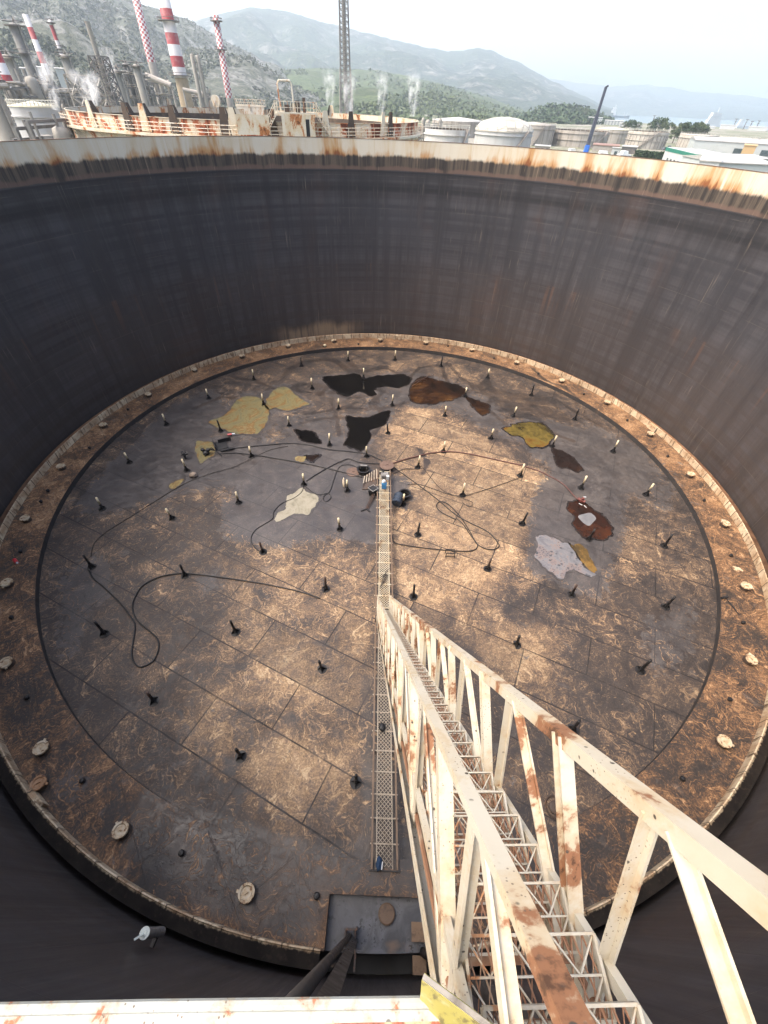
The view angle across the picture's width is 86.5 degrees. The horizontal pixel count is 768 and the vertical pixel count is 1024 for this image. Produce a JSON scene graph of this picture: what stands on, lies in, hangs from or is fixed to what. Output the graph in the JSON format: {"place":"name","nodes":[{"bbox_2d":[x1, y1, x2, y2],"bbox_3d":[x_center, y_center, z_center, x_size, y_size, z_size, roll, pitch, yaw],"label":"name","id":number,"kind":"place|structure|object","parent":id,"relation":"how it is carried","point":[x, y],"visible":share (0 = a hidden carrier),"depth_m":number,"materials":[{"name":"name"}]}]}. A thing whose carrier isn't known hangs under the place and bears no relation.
{"place":"outdoors","nodes":[
{"label":"outdoors","id":0,"kind":"place"},
{"bbox_2d":[54,67,67,87],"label":"building","id":1,"kind":"structure","parent":0,"point":[60,72],"depth_m":228.51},
{"bbox_2d":[0,0,324,111],"bbox_3d":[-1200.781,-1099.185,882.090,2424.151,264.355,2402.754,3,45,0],"label":"hill","id":2,"kind":"structure","parent":0,"point":[243,79],"depth_m":723.48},
{"bbox_2d":[145,72,176,106],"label":"flue duct","id":3,"kind":"object","parent":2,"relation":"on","point":[160,81],"visible":0.69,"depth_m":203.66,"materials":[{"name":"metal"}]},
{"bbox_2d":[0,0,330,111],"bbox_3d":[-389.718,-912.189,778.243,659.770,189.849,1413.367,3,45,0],"label":"scrub","id":4,"kind":"object","parent":2,"relation":"on","point":[43,44],"visible":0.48,"depth_m":692.74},
{"bbox_2d":[182,87,202,106],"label":"flue duct","id":5,"kind":"object","parent":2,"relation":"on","point":[188,90],"visible":0.54,"depth_m":210.87,"materials":[{"name":"metal"}]},
{"bbox_2d":[0,114,767,974],"bbox_3d":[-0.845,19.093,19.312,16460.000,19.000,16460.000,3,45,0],"label":"ground","id":6,"kind":"structure","parent":0,"point":[722,132],"depth_m":525.18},
{"bbox_2d":[0,52,12,87],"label":"chimney","id":7,"kind":"object","parent":6,"relation":"on","point":[5,74],"visible":0.16,"depth_m":108.47,"materials":[{"name":"metal"}]},
{"bbox_2d":[0,71,15,140],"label":"process column","id":8,"kind":"structure","parent":6,"relation":"on","point":[7,124],"depth_m":71.32,"materials":[{"name":"metal"}]},
{"bbox_2d":[0,47,27,92],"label":"process column","id":9,"kind":"structure","parent":6,"relation":"on","point":[10,61],"depth_m":133.68,"materials":[{"name":"metal"}]},
{"bbox_2d":[2,16,44,95],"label":"process column","id":10,"kind":"structure","parent":6,"relation":"on","point":[24,50],"depth_m":152.79,"materials":[{"name":"grey metal"}]},
{"bbox_2d":[0,68,47,136],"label":"pipe structure","id":11,"kind":"object","parent":6,"relation":"on","point":[19,89],"visible":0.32,"depth_m":105.65,"materials":[{"name":"grey metal"}]},
{"bbox_2d":[5,99,63,137],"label":"storage tank","id":12,"kind":"object","parent":6,"relation":"on","point":[37,110],"visible":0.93,"depth_m":89.25,"materials":[{"name":"metal"}]},
{"bbox_2d":[22,14,60,104],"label":"chimney","id":13,"kind":"object","parent":6,"relation":"on","point":[39,52],"visible":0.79,"depth_m":172.73,"materials":[{"name":"metal"}]},
{"bbox_2d":[11,112,75,140],"bbox_3d":[-48.194,-49.545,61.150,4.544,15.050,12.359,6,45,4],"label":"pipe structure","id":14,"kind":"object","parent":6,"relation":"on","point":[60,131],"visible":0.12,"depth_m":57.34,"materials":[{"name":"grey metal"}]},
{"bbox_2d":[22,67,68,108],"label":"pipe structure","id":15,"kind":"object","parent":6,"relation":"on","point":[44,84],"visible":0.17,"depth_m":158.39,"materials":[{"name":"grey metal"}]},
{"bbox_2d":[44,17,65,73],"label":"chimney","id":16,"kind":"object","parent":6,"relation":"on","point":[55,36],"depth_m":190.00,"materials":[{"name":"metal"}]},
{"bbox_2d":[47,82,91,116],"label":"pipe structure","id":17,"kind":"object","parent":6,"relation":"on","point":[63,92],"visible":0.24,"depth_m":142.43,"materials":[{"name":"grey metal"}]},
{"bbox_2d":[55,49,85,105],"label":"process column","id":18,"kind":"structure","parent":6,"relation":"on","point":[66,61],"depth_m":178.40,"materials":[{"name":"metal"}]},
{"bbox_2d":[63,74,109,106],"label":"pipe structure","id":19,"kind":"object","parent":6,"relation":"on","point":[84,97],"visible":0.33,"depth_m":104.79,"materials":[{"name":"metal"}]},
{"bbox_2d":[84,21,125,105],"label":"flare tower","id":20,"kind":"structure","parent":6,"relation":"on","point":[100,65],"depth_m":129.15,"materials":[{"name":"metal"}]},
{"bbox_2d":[111,63,130,105],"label":"process column","id":21,"kind":"structure","parent":6,"relation":"on","point":[120,80],"depth_m":150.21,"materials":[{"name":"metal"}]},
{"bbox_2d":[117,59,137,105],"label":"process column","id":22,"kind":"structure","parent":6,"relation":"on","point":[125,64],"depth_m":173.96,"materials":[{"name":"grey metal"}]},
{"bbox_2d":[127,60,150,105],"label":"process column","id":23,"kind":"structure","parent":6,"relation":"on","point":[140,81],"depth_m":171.12,"materials":[{"name":"metal"}]},
{"bbox_2d":[120,64,157,105],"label":"pipe structure","id":24,"kind":"object","parent":6,"relation":"on","point":[128,80],"visible":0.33,"depth_m":176.68,"materials":[{"name":"grey metal"}]},
{"bbox_2d":[132,0,165,103],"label":"chimney","id":25,"kind":"object","parent":6,"relation":"on","point":[152,65],"visible":0.59,"depth_m":237.56,"materials":[{"name":"metal"}]},
{"bbox_2d":[144,71,178,106],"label":"pipe structure","id":26,"kind":"object","parent":6,"relation":"on","point":[160,93],"visible":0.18,"depth_m":229.76,"materials":[{"name":"grey metal"}]},
{"bbox_2d":[157,0,193,106],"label":"chimney","id":27,"kind":"object","parent":6,"relation":"on","point":[180,75],"visible":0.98,"depth_m":205.94,"materials":[{"name":"red concrete"}]},
{"bbox_2d":[190,52,203,106],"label":"process column","id":28,"kind":"structure","parent":6,"relation":"on","point":[196,78],"depth_m":195.98,"materials":[{"name":"metal"}]},
{"bbox_2d":[195,53,208,107],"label":"process column","id":29,"kind":"structure","parent":6,"relation":"on","point":[201,77],"depth_m":196.81,"materials":[{"name":"metal"}]},
{"bbox_2d":[191,87,225,107],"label":"pipe structure","id":30,"kind":"object","parent":6,"relation":"on","point":[194,96],"visible":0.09,"depth_m":229.64,"materials":[{"name":"grey metal"}]},
{"bbox_2d":[210,15,233,106],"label":"chimney","id":31,"kind":"object","parent":6,"relation":"on","point":[216,21],"visible":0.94,"depth_m":219.21,"materials":[{"name":"metal"}]},
{"bbox_2d":[59,79,422,139],"bbox_3d":[-23.530,-67.508,77.175,61.028,19.048,61.593,3,45,0],"label":"neighbour tank","id":32,"kind":"object","parent":6,"relation":"on","point":[128,120],"visible":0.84,"depth_m":55.28,"materials":[{"name":"metal"}]},
{"bbox_2d":[211,95,220,107],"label":"hose reel","id":33,"kind":"object","parent":32,"relation":"on","point":[216,101],"visible":1,"depth_m":90.61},
{"bbox_2d":[338,0,351,113],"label":"flare tower","id":34,"kind":"structure","parent":6,"relation":"on","point":[344,34],"depth_m":278.50,"materials":[{"name":"grey metal"}]},
{"bbox_2d":[0,136,767,1023],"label":"open tank","id":35,"kind":"object","parent":6,"relation":"on","point":[130,264],"visible":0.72,"depth_m":25.68,"materials":[{"name":"metal"}]},
{"bbox_2d":[134,926,165,947],"bbox_3d":[-5.044,9.158,8.788,0.214,1.263,0.351,3,45,0],"label":"pipe stub","id":36,"kind":"object","parent":35,"relation":"attached to","point":[154,933],"visible":1,"depth_m":8.79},
{"bbox_2d":[0,995,439,1023],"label":"guard rail","id":37,"kind":"object","parent":35,"relation":"on","point":[349,1010],"visible":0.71,"depth_m":1.02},
{"bbox_2d":[420,973,492,1023],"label":"pivot bracket","id":38,"kind":"object","parent":37,"relation":"attached to","point":[444,1005],"visible":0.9,"depth_m":0.97,"materials":[{"name":"metal"}]},
{"bbox_2d":[0,333,767,974],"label":"floating roof","id":39,"kind":"structure","parent":35,"relation":"in","point":[222,771],"depth_m":17.42,"materials":[{"name":"orange metal"}]},
{"bbox_2d":[167,478,185,489],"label":"oil puddle","id":40,"kind":"object","parent":39,"relation":"on","point":[174,484],"visible":1,"depth_m":23.50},
{"bbox_2d":[90,446,285,556],"bbox_3d":[-10.758,-1.426,23.363,1.547,0.036,12.235,32,52,26],"label":"hose","id":41,"kind":"object","parent":39,"relation":"on","point":[169,492],"visible":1,"depth_m":22.98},
{"bbox_2d":[88,569,319,667],"bbox_3d":[-8.430,4.511,17.568,11.029,0.071,4.565,3,45,0],"label":"hose","id":42,"kind":"object","parent":39,"relation":"on","point":[132,619],"visible":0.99,"depth_m":18.24,"materials":[{"name":"black rubber"}]},
{"bbox_2d":[194,440,217,464],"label":"oil puddle","id":43,"kind":"object","parent":39,"relation":"on","point":[200,456],"visible":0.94,"depth_m":25.71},
{"bbox_2d":[200,447,221,456],"bbox_3d":[-10.737,-3.727,25.370,1.317,0.446,0.460,3,45,0],"label":"sump pump","id":44,"kind":"object","parent":43,"relation":"on","point":[205,452],"visible":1,"depth_m":25.31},
{"bbox_2d":[212,437,233,451],"bbox_3d":[-10.287,-4.298,26.064,1.139,0.290,1.238,-17,49,-18],"label":"steel box","id":45,"kind":"object","parent":39,"relation":"on","point":[221,444],"visible":0.96,"depth_m":26.14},
{"bbox_2d":[207,396,270,434],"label":"oil puddle","id":46,"kind":"object","parent":39,"relation":"on","point":[246,415],"visible":0.97,"depth_m":28.49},
{"bbox_2d":[265,386,310,411],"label":"oil puddle","id":47,"kind":"object","parent":39,"relation":"on","point":[283,398],"visible":1,"depth_m":30.29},
{"bbox_2d":[220,452,361,476],"bbox_3d":[-5.763,-3.029,25.143,9.240,0.064,0.508,10,46,7],"label":"hose","id":48,"kind":"object","parent":39,"relation":"on","point":[292,461],"visible":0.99,"depth_m":25.23,"materials":[{"name":"black rubber"}]},
{"bbox_2d":[274,487,320,521],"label":"oil puddle","id":49,"kind":"object","parent":39,"relation":"on","point":[305,502],"visible":1,"depth_m":22.66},
{"bbox_2d":[218,443,381,460],"bbox_3d":[-5.215,-3.973,26.112,10.587,0.048,1.340,4,45,2],"label":"hose","id":50,"kind":"object","parent":39,"relation":"on","point":[307,444],"visible":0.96,"depth_m":26.26,"materials":[{"name":"black rubber"}]},
{"bbox_2d":[292,455,307,463],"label":"oil puddle","id":51,"kind":"object","parent":39,"relation":"on","point":[299,458],"visible":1,"depth_m":25.51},
{"bbox_2d":[293,429,321,443],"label":"oil puddle","id":52,"kind":"object","parent":39,"relation":"on","point":[309,436],"visible":1,"depth_m":27.18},
{"bbox_2d":[304,453,321,462],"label":"oil puddle","id":53,"kind":"object","parent":39,"relation":"on","point":[313,458],"visible":1,"depth_m":25.63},
{"bbox_2d":[285,933,357,996],"bbox_3d":[-0.650,6.752,6.197,0.298,14.800,0.122,26,50,21],"label":"guide pole","id":54,"kind":"object","parent":39,"relation":"on","point":[307,984],"visible":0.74,"depth_m":3.89,"materials":[{"name":"black metal"}]},
{"bbox_2d":[346,467,359,476],"bbox_3d":[-1.863,-2.444,24.733,0.840,0.100,0.835,3,45,0],"label":"manhole lid","id":55,"kind":"object","parent":39,"relation":"on","point":[353,470],"visible":0.96,"depth_m":24.71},
{"bbox_2d":[357,464,369,475],"bbox_3d":[-1.236,-2.607,24.601,0.820,0.555,0.820,3,45,0],"label":"roof manhole","id":56,"kind":"object","parent":39,"relation":"on","point":[364,469],"visible":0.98,"depth_m":24.58,"materials":[{"name":"black metal"}]},
{"bbox_2d":[322,373,411,396],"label":"oil puddle","id":57,"kind":"object","parent":39,"relation":"on","point":[346,385],"visible":1,"depth_m":32.57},
{"bbox_2d":[343,410,390,451],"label":"oil puddle","id":58,"kind":"object","parent":39,"relation":"on","point":[359,436],"visible":0.99,"depth_m":28.13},
{"bbox_2d":[362,469,376,489],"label":"access steps","id":59,"kind":"structure","parent":39,"relation":"on","point":[370,479],"depth_m":23.92,"materials":[{"name":"beige metal"}]},
{"bbox_2d":[368,484,378,495],"bbox_3d":[-0.618,-1.199,23.289,0.620,0.480,0.620,3,45,0],"label":"plastic crate","id":60,"kind":"object","parent":39,"relation":"on","point":[372,489],"visible":0.93,"depth_m":23.14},
{"bbox_2d":[376,856,382,871],"bbox_3d":[-0.135,10.168,11.801,0.205,0.175,0.375,3,45,0],"label":"cloth bundle","id":61,"kind":"object","parent":39,"relation":"on","point":[379,863],"visible":1,"depth_m":11.76,"materials":[{"name":"blue fabric"}]},
{"bbox_2d":[379,461,393,472],"bbox_3d":[0.163,-2.764,24.952,0.900,0.365,0.900,3,45,0],"label":"roof manhole","id":62,"kind":"object","parent":39,"relation":"on","point":[387,465],"visible":0.96,"depth_m":24.81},
{"bbox_2d":[392,492,402,505],"bbox_3d":[0.777,-0.721,22.765,0.570,0.627,0.723,13,46,10],"label":"drum","id":63,"kind":"object","parent":39,"relation":"on","point":[397,499],"visible":0.98,"depth_m":22.57,"materials":[{"name":"blue plastic"}]},
{"bbox_2d":[399,489,410,499],"bbox_3d":[1.179,-0.983,23.287,0.740,0.290,0.740,3,45,0],"label":"bucket","id":64,"kind":"object","parent":39,"relation":"on","point":[407,492],"visible":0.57,"depth_m":23.38,"materials":[{"name":"black plastic"}]},
{"bbox_2d":[392,518,477,551],"bbox_3d":[2.634,1.558,20.976,4.058,0.066,2.322,-15,48,-16],"label":"hose","id":65,"kind":"object","parent":39,"relation":"on","point":[441,549],"visible":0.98,"depth_m":20.72,"materials":[{"name":"black rubber"}]},
{"bbox_2d":[408,376,467,404],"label":"oil puddle","id":66,"kind":"object","parent":39,"relation":"on","point":[429,391],"visible":0.96,"depth_m":31.94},
{"bbox_2d":[394,467,499,549],"bbox_3d":[3.244,-0.562,23.099,1.132,0.065,8.374,-26,52,-25],"label":"hose","id":67,"kind":"object","parent":39,"relation":"on","point":[455,514],"visible":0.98,"depth_m":22.37,"materials":[{"name":"black rubber"}]},
{"bbox_2d":[465,397,490,415],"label":"oil puddle","id":68,"kind":"object","parent":39,"relation":"on","point":[481,408],"visible":1,"depth_m":30.59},
{"bbox_2d":[419,946,549,1018],"bbox_3d":[1.270,6.870,5.954,0.340,15.100,0.340,3,45,0],"label":"gauge pole","id":69,"kind":"object","parent":39,"relation":"on","point":[484,991],"visible":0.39,"depth_m":4.94,"materials":[{"name":"black metal"}]},
{"bbox_2d":[393,451,579,501],"bbox_3d":[6.141,-2.668,25.297,11.412,0.077,2.653,12,46,9],"label":"hose","id":70,"kind":"object","parent":39,"relation":"on","point":[493,459],"visible":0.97,"depth_m":25.78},
{"bbox_2d":[501,421,555,448],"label":"oil puddle","id":71,"kind":"object","parent":39,"relation":"on","point":[541,435],"visible":0.98,"depth_m":28.30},
{"bbox_2d":[544,795,555,819],"bbox_3d":[5.543,9.546,13.188,0.680,0.120,0.675,3,45,0],"label":"roof fitting","id":72,"kind":"object","parent":39,"relation":"on","point":[552,806],"visible":0.41,"depth_m":13.18,"materials":[{"name":"orange metal"}]},
{"bbox_2d":[532,534,597,580],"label":"oil puddle","id":73,"kind":"object","parent":39,"relation":"on","point":[556,558],"visible":1,"depth_m":20.53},
{"bbox_2d":[551,447,584,472],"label":"oil puddle","id":74,"kind":"object","parent":39,"relation":"on","point":[563,459],"visible":1,"depth_m":26.16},
{"bbox_2d":[373,595,767,1023],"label":"rolling ladder","id":75,"kind":"object","parent":39,"relation":"on","point":[556,936],"visible":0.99,"depth_m":1.51,"materials":[{"name":"metal"}]},
{"bbox_2d":[568,542,597,573],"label":"oil puddle","id":76,"kind":"object","parent":39,"relation":"on","point":[581,550],"visible":1,"depth_m":20.66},
{"bbox_2d":[566,500,613,540],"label":"oil puddle","id":77,"kind":"object","parent":39,"relation":"on","point":[586,522],"visible":0.99,"depth_m":22.38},
{"bbox_2d":[418,117,446,140],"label":"pipe structure","id":78,"kind":"object","parent":6,"relation":"on","point":[429,125],"visible":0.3,"depth_m":219.83,"materials":[{"name":"grey metal"}]},
{"bbox_2d":[423,123,469,142],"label":"storage tank","id":79,"kind":"object","parent":6,"relation":"on","point":[448,134],"visible":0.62,"depth_m":134.40,"materials":[{"name":"metal"}]},
{"bbox_2d":[431,117,483,137],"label":"storage tank","id":80,"kind":"object","parent":6,"relation":"on","point":[472,123],"visible":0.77,"depth_m":290.35,"materials":[{"name":"metal"}]},
{"bbox_2d":[474,117,533,146],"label":"storage tank","id":81,"kind":"object","parent":6,"relation":"on","point":[508,131],"visible":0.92,"depth_m":175.55,"materials":[{"name":"metal"}]},
{"bbox_2d":[526,121,556,145],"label":"storage tank","id":82,"kind":"object","parent":6,"relation":"on","point":[543,134],"visible":0.63,"depth_m":253.75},
{"bbox_2d":[552,126,610,147],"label":"storage tank","id":83,"kind":"object","parent":6,"relation":"on","point":[577,137],"visible":0.79,"depth_m":257.75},
{"bbox_2d":[583,85,608,151],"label":"mobile crane","id":84,"kind":"object","parent":6,"relation":"on","point":[587,147],"visible":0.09,"depth_m":175.06,"materials":[{"name":"metal"}]},
{"bbox_2d":[592,143,619,151],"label":"shed","id":85,"kind":"structure","parent":6,"relation":"on","point":[602,147],"depth_m":239.40,"materials":[{"name":"concrete"}]},
{"bbox_2d":[604,120,623,124],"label":"apartment block","id":86,"kind":"structure","parent":6,"relation":"on","point":[612,122],"depth_m":656.81,"materials":[{"name":"white concrete"}]},
{"bbox_2d":[596,126,633,143],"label":"storage tank","id":87,"kind":"object","parent":6,"relation":"on","point":[617,135],"visible":0.65,"depth_m":297.31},
{"bbox_2d":[621,145,637,153],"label":"canopy","id":88,"kind":"object","parent":6,"relation":"on","point":[631,149],"visible":0.81,"depth_m":233.49,"materials":[{"name":"metal"}]},
{"bbox_2d":[624,128,670,149],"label":"storage tank","id":89,"kind":"object","parent":6,"relation":"on","point":[649,138],"visible":0.99,"depth_m":266.80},
{"bbox_2d":[633,149,664,159],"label":"hedge","id":90,"kind":"object","parent":6,"relation":"on","point":[649,154],"visible":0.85,"depth_m":212.11,"materials":[{"name":"green plant"}]},
{"bbox_2d":[651,117,670,130],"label":"tree","id":91,"kind":"object","parent":6,"relation":"on","point":[660,121],"visible":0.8,"depth_m":401.77,"materials":[{"name":"green plant"}]},
{"bbox_2d":[668,122,684,142],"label":"tree","id":92,"kind":"object","parent":6,"relation":"on","point":[674,131],"visible":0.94,"depth_m":323.22,"materials":[{"name":"green plant"}]},
{"bbox_2d":[678,121,699,133],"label":"tree","id":93,"kind":"object","parent":6,"relation":"on","point":[689,129],"visible":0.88,"depth_m":317.76,"materials":[{"name":"green plant"}]},
{"bbox_2d":[675,132,719,147],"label":"storage tank","id":94,"kind":"object","parent":6,"relation":"on","point":[684,138],"visible":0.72,"depth_m":292.49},
{"bbox_2d":[699,156,722,165],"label":"shed","id":95,"kind":"structure","parent":6,"relation":"on","point":[710,160],"depth_m":140.55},
{"bbox_2d":[681,155,767,172],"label":"shed","id":96,"kind":"structure","parent":6,"relation":"on","point":[754,164],"depth_m":147.03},
{"bbox_2d":[687,136,767,157],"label":"shed","id":97,"kind":"structure","parent":6,"relation":"on","point":[727,145],"depth_m":245.70,"materials":[{"name":"white metal"}]},
{"bbox_2d":[719,124,735,129],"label":"quay shed","id":98,"kind":"structure","parent":6,"relation":"on","point":[726,126],"depth_m":695.00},
{"bbox_2d":[719,135,760,139],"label":"storage tank","id":99,"kind":"object","parent":6,"relation":"on","point":[737,136],"visible":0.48,"depth_m":307.00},
{"bbox_2d":[724,153,767,160],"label":"shed","id":100,"kind":"structure","parent":6,"relation":"on","point":[752,155],"depth_m":190.08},
{"bbox_2d":[741,144,757,153],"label":"canopy","id":101,"kind":"object","parent":6,"relation":"on","point":[749,148],"visible":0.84,"depth_m":231.43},
{"bbox_2d":[748,126,767,130],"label":"quay shed","id":102,"kind":"structure","parent":6,"relation":"on","point":[755,128],"depth_m":680.02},
{"bbox_2d":[194,7,612,116],"bbox_3d":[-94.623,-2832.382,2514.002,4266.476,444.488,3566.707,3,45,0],"label":"mountain","id":103,"kind":"structure","parent":0,"point":[284,39],"depth_m":2372.44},
{"bbox_2d":[284,68,524,119],"bbox_3d":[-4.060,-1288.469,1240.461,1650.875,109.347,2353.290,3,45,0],"label":"foothill","id":104,"kind":"structure","parent":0,"point":[317,78],"depth_m":1131.35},
{"bbox_2d":[268,67,521,120],"bbox_3d":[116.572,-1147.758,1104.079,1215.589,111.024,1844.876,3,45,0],"label":"scrub","id":105,"kind":"object","parent":104,"relation":"on","point":[395,108],"visible":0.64,"depth_m":809.90,"materials":[{"name":"green plant"}]},
{"bbox_2d":[140,0,767,98],"label":"sky","id":106,"kind":"structure","parent":0,"point":[710,46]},
{"bbox_2d":[549,79,767,121],"bbox_3d":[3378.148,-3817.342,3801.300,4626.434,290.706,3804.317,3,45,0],"label":"mountain","id":107,"kind":"structure","parent":0,"point":[644,100],"depth_m":4004.13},
{"bbox_2d":[614,115,767,129],"bbox_3d":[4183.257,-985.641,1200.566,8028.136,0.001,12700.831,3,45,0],"label":"sea","id":108,"kind":"structure","parent":0,"point":[648,119],"depth_m":2227.51,"materials":[{"name":"white liquid"}]},
{"bbox_2d":[611,105,629,117],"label":"ship","id":109,"kind":"object","parent":108,"relation":"on","point":[613,111],"visible":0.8,"depth_m":2181.27},
{"bbox_2d":[704,108,721,126],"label":"ship","id":110,"kind":"object","parent":108,"relation":"on","point":[715,118],"visible":0.55,"depth_m":922.83},
{"bbox_2d":[662,147,738,161],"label":"warehouse","id":111,"kind":"structure","parent":0,"point":[673,153],"depth_m":179.91,"materials":[{"name":"white metal"}]},
{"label":"knoll","id":112,"kind":"structure","parent":0,"visible":0},
{"bbox_2d":[513,102,614,124],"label":"forest","id":113,"kind":"object","parent":112,"relation":"on","point":[561,113],"visible":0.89,"depth_m":656.87,"materials":[{"name":"green plant"}]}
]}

